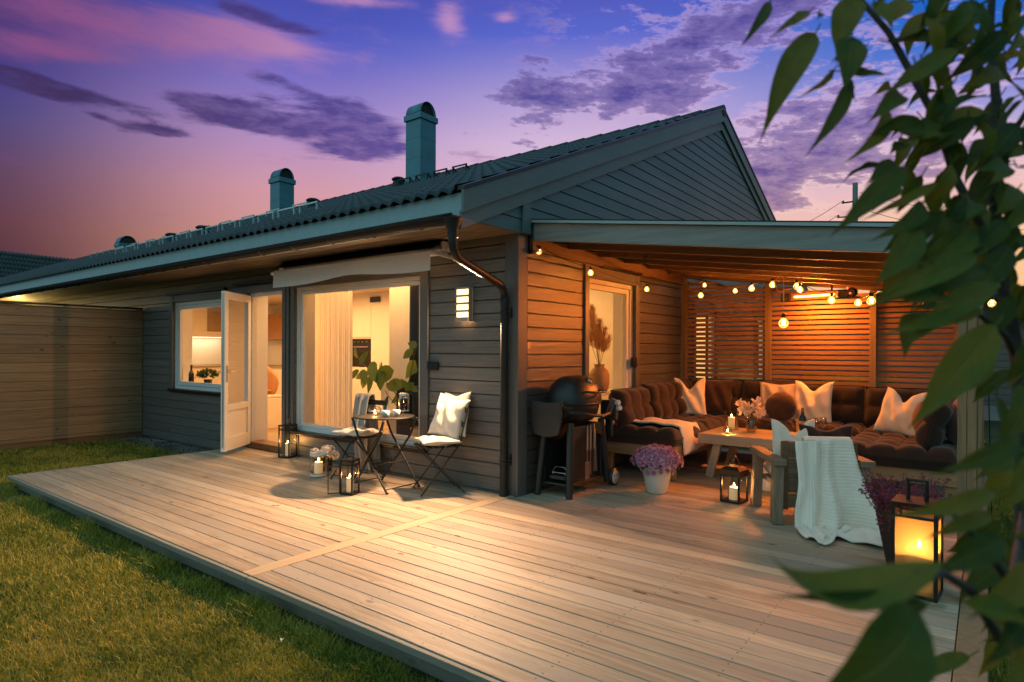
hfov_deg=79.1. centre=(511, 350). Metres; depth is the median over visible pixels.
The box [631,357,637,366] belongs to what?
wall outlet
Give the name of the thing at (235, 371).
door
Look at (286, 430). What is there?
lantern
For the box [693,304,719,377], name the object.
window
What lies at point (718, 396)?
cushion
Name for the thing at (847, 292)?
patio heater
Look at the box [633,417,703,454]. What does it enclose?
throw blanket
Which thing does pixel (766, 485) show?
potted plant
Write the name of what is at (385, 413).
cup
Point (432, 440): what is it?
seat pad
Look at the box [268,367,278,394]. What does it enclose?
dining chair
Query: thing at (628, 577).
deck
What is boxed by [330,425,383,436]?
seat pad
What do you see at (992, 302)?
light bulb
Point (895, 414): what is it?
cushion
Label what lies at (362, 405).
grey throw
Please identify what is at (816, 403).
cushion
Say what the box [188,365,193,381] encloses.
oil bottle
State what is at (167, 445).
gravel
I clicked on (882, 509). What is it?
heather planter
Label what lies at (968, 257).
young tree
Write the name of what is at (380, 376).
house plant
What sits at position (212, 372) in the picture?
herb pot
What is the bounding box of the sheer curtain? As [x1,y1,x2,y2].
[315,291,352,427]
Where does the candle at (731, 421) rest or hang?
in the glass candle holder at (726, 427)
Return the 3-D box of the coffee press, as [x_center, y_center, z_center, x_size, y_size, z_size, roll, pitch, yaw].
[-1.163,0.527,6.693,0.112,0.259,0.148,0,0,-22]
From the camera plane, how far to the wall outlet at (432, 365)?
6.49 m
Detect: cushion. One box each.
[427,393,470,439]
[444,392,470,436]
[674,377,706,414]
[697,378,734,415]
[760,382,795,417]
[765,392,796,420]
[771,419,814,459]
[791,380,833,422]
[798,423,852,438]
[873,387,925,436]
[911,401,922,431]
[945,399,956,444]
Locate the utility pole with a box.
[811,182,1023,290]
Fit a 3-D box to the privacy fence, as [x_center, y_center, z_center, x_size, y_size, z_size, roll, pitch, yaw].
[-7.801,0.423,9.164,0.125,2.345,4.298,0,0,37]
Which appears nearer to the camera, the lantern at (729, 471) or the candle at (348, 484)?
the lantern at (729, 471)
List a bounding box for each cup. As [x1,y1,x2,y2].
[380,410,389,416]
[391,409,399,415]
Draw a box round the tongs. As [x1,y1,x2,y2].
[593,424,596,470]
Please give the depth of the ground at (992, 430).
3.56 m
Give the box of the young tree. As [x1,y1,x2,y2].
[739,0,1023,681]
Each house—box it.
[0,101,809,497]
[0,250,71,285]
[705,291,1023,420]
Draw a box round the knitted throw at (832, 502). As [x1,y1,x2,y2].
[794,436,882,546]
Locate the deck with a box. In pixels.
[7,446,987,681]
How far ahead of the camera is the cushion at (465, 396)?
6.15 m
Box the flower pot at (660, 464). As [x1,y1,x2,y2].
[630,443,683,493]
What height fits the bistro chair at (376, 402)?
0.869 m
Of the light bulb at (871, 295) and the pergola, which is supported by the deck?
the pergola
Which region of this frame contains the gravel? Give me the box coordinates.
[108,436,210,455]
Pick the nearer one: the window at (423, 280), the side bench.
the window at (423, 280)
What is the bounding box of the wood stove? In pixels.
[396,285,418,435]
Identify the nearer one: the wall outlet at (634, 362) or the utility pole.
the wall outlet at (634, 362)
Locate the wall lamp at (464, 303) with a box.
[455,287,472,321]
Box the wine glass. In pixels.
[819,417,826,430]
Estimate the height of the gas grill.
1.137 m
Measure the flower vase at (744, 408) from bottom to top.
0.398 m
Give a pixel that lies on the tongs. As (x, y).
(594, 445)
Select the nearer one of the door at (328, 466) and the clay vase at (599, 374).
the door at (328, 466)
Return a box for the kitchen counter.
[192,307,281,394]
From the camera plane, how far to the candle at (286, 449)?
7.92 m
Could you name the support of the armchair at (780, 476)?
on the deck
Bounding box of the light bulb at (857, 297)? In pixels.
[854,296,861,305]
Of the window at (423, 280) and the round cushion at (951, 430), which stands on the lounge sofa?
the round cushion at (951, 430)
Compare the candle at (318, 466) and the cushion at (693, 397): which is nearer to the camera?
the candle at (318, 466)
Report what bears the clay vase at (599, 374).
on the house at (512, 349)
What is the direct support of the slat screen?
on the deck
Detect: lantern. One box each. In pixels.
[278,417,296,457]
[310,452,326,476]
[327,456,359,494]
[719,456,748,504]
[890,478,943,602]
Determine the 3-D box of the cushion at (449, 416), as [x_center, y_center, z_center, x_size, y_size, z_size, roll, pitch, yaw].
[-0.623,0.656,6.130,0.370,0.430,0.169,11,-12,28]
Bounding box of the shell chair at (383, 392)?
[376,381,392,412]
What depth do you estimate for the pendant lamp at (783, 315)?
6.50 m
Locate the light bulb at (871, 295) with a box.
[866,292,875,304]
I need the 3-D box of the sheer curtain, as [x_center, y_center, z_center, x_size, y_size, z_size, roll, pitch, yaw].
[-1.783,0.056,7.795,2.829,2.432,0.032,0,0,37]
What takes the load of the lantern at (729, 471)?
on the deck
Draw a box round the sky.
[0,0,1023,292]
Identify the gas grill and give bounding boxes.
[531,375,621,498]
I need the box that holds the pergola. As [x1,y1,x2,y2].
[528,219,993,539]
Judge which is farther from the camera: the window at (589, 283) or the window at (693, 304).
the window at (693, 304)
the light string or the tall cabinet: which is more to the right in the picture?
the light string
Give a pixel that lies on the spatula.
(587, 470)
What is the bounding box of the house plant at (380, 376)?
[352,341,418,436]
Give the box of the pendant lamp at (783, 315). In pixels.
[774,276,802,327]
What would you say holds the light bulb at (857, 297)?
hanging from the light string
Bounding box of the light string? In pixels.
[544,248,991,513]
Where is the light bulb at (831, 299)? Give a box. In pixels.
[827,293,835,303]
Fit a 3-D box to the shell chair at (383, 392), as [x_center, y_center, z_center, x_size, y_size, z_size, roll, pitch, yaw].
[-1.661,0.843,8.430,0.485,0.904,0.464,0,0,12]
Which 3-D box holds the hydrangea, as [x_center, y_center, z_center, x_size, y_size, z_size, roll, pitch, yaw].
[-2.130,1.217,7.030,0.308,0.301,0.318,0,0,-28]
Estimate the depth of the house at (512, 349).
7.91 m
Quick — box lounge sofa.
[606,378,956,497]
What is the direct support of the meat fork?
hanging from the gas grill
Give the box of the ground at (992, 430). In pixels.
[0,420,1013,681]
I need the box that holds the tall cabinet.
[352,292,388,411]
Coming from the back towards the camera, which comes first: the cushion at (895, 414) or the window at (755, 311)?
the window at (755, 311)
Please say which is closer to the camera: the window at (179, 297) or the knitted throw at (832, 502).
the knitted throw at (832, 502)
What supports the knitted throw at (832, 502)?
on the armchair at (780, 476)
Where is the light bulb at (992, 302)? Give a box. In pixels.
[988,296,995,306]
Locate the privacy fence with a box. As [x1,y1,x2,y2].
[0,300,142,449]
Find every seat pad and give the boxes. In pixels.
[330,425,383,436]
[413,435,461,446]
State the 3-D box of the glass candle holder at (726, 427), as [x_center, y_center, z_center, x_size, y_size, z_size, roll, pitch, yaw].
[2.532,0.805,7.150,0.150,0.212,0.150,0,0,37]
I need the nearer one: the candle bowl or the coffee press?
the candle bowl
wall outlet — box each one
[427,361,438,369]
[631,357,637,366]
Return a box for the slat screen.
[681,278,957,450]
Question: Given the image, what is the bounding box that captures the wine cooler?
[796,420,807,432]
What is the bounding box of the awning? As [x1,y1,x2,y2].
[271,240,457,287]
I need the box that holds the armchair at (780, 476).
[750,440,875,524]
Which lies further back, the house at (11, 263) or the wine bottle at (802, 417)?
the house at (11, 263)
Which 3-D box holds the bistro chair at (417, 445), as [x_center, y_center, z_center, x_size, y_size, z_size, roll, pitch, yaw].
[-0.703,0.941,6.084,0.477,0.869,0.396,0,0,-21]
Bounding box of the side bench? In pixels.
[267,394,281,428]
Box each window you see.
[165,287,226,395]
[287,270,429,452]
[583,264,642,387]
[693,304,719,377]
[754,311,762,379]
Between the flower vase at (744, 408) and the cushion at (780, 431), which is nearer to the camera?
the cushion at (780, 431)
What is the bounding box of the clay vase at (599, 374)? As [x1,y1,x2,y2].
[589,304,612,390]
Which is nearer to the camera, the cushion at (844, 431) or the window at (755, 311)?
the cushion at (844, 431)
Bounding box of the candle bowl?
[368,406,380,414]
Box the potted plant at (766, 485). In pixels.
[762,461,770,490]
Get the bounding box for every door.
[218,291,250,451]
[327,466,339,493]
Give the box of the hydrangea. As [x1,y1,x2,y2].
[310,445,339,471]
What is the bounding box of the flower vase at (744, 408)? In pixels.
[735,396,765,431]
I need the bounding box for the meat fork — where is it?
[590,425,591,465]
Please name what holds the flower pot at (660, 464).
on the deck
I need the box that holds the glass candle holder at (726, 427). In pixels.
[725,411,737,429]
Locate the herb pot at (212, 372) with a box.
[195,368,219,382]
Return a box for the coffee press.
[399,387,408,411]
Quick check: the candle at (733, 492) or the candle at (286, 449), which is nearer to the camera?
the candle at (733, 492)
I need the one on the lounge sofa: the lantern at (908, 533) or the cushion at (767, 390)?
the cushion at (767, 390)
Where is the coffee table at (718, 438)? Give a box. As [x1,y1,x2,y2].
[698,426,852,476]
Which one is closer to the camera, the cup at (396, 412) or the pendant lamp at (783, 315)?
the cup at (396, 412)
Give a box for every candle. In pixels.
[285,441,287,455]
[314,458,322,473]
[346,475,350,491]
[728,414,734,428]
[729,484,737,499]
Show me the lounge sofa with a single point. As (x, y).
(928, 447)
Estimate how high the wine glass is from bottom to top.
0.205 m
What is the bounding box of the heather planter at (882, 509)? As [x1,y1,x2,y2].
[858,470,952,562]
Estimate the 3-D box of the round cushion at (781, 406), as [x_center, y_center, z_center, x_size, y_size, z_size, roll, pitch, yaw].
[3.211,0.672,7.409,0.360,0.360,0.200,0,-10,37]
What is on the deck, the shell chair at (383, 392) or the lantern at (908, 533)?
the lantern at (908, 533)
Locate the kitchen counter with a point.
(206, 337)
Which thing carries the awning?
attached to the house at (512, 349)
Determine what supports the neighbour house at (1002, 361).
on the ground at (992, 430)
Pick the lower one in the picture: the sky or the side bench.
the side bench
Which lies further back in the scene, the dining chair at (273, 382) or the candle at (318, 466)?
the dining chair at (273, 382)
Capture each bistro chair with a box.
[330,396,387,481]
[412,403,469,496]
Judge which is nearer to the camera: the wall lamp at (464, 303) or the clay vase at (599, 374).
the wall lamp at (464, 303)
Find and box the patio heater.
[781,282,857,301]
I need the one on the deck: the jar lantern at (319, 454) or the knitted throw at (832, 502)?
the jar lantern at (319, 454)
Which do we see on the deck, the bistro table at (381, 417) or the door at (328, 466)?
the bistro table at (381, 417)
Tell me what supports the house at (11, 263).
on the ground at (992, 430)
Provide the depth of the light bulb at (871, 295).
5.00 m
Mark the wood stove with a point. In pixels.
(403, 426)
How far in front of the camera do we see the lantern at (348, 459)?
5.89 m
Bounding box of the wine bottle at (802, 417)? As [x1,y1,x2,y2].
[799,408,805,420]
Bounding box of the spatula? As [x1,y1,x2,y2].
[585,425,588,478]
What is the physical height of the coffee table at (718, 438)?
0.485 m
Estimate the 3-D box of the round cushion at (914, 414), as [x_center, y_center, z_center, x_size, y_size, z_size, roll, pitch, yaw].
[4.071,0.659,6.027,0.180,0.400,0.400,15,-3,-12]
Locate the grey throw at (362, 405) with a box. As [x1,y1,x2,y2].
[352,393,380,472]
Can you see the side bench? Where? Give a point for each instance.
(274, 409)
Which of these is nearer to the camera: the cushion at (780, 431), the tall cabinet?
the cushion at (780, 431)
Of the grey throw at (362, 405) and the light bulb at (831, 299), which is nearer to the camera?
the light bulb at (831, 299)
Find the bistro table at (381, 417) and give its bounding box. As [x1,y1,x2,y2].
[351,413,419,494]

